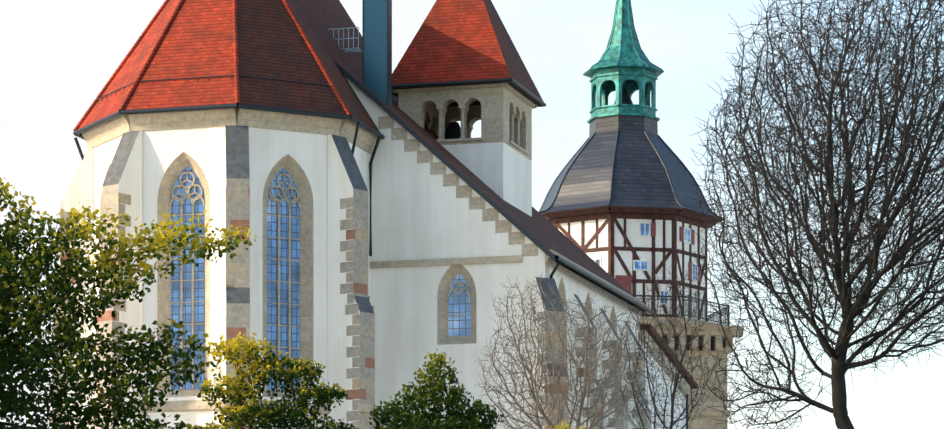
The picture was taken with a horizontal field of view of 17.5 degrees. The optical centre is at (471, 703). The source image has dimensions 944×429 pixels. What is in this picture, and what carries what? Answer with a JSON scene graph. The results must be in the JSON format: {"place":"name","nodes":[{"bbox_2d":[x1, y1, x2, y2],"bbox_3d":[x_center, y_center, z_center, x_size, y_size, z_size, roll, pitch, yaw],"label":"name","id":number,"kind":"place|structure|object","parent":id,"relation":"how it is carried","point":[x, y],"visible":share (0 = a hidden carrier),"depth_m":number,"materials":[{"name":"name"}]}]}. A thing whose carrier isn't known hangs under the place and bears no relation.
{"place":"outdoors","nodes":[
{"label":"outdoors","id":0,"kind":"place"},
{"bbox_2d":[49,0,697,428],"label":"church","id":1,"kind":"structure","parent":0,"point":[401,226],"depth_m":111.07,"materials":[{"name":"paint"}]},
{"bbox_2d":[0,0,943,428],"label":"sky","id":2,"kind":"structure","parent":0,"point":[57,56],"materials":[{"name":"white"}]},
{"bbox_3d":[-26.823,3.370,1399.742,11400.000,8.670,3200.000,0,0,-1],"label":"ground","id":3,"kind":"structure","parent":0,"visible":0},
{"bbox_2d":[0,177,256,428],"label":"tree","id":4,"kind":"object","parent":3,"relation":"on","point":[11,351],"visible":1,"depth_m":75.04,"materials":[{"name":"green plant"}]},
{"bbox_2d":[187,332,358,428],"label":"tree","id":5,"kind":"object","parent":3,"relation":"on","point":[248,414],"visible":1,"depth_m":87.63,"materials":[{"name":"green plant"}]},
{"bbox_2d":[369,349,503,428],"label":"tree","id":6,"kind":"object","parent":3,"relation":"on","point":[469,418],"visible":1,"depth_m":87.71,"materials":[{"name":"green plant"}]},
{"bbox_2d":[474,274,643,428],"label":"pale bare tree","id":7,"kind":"object","parent":3,"relation":"on","point":[537,389],"visible":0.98,"depth_m":92.82,"materials":[{"name":"brown plant"}]},
{"bbox_2d":[549,419,598,428],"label":"yellow shrub","id":8,"kind":"object","parent":3,"relation":"on","point":[561,427],"visible":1,"depth_m":90.15,"materials":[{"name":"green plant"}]},
{"bbox_2d":[539,0,743,428],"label":"tower","id":9,"kind":"structure","parent":3,"relation":"on","point":[621,192],"depth_m":147.21,"materials":[{"name":"tile"}]},
{"bbox_2d":[610,265,714,428],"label":"bare tree","id":10,"kind":"object","parent":3,"relation":"on","point":[673,393],"visible":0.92,"depth_m":97.08,"materials":[{"name":"brown plant"}]},
{"bbox_2d":[684,0,943,428],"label":"bare tree","id":11,"kind":"object","parent":3,"relation":"on","point":[850,311],"visible":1,"depth_m":69.48,"materials":[{"name":"black plant"}]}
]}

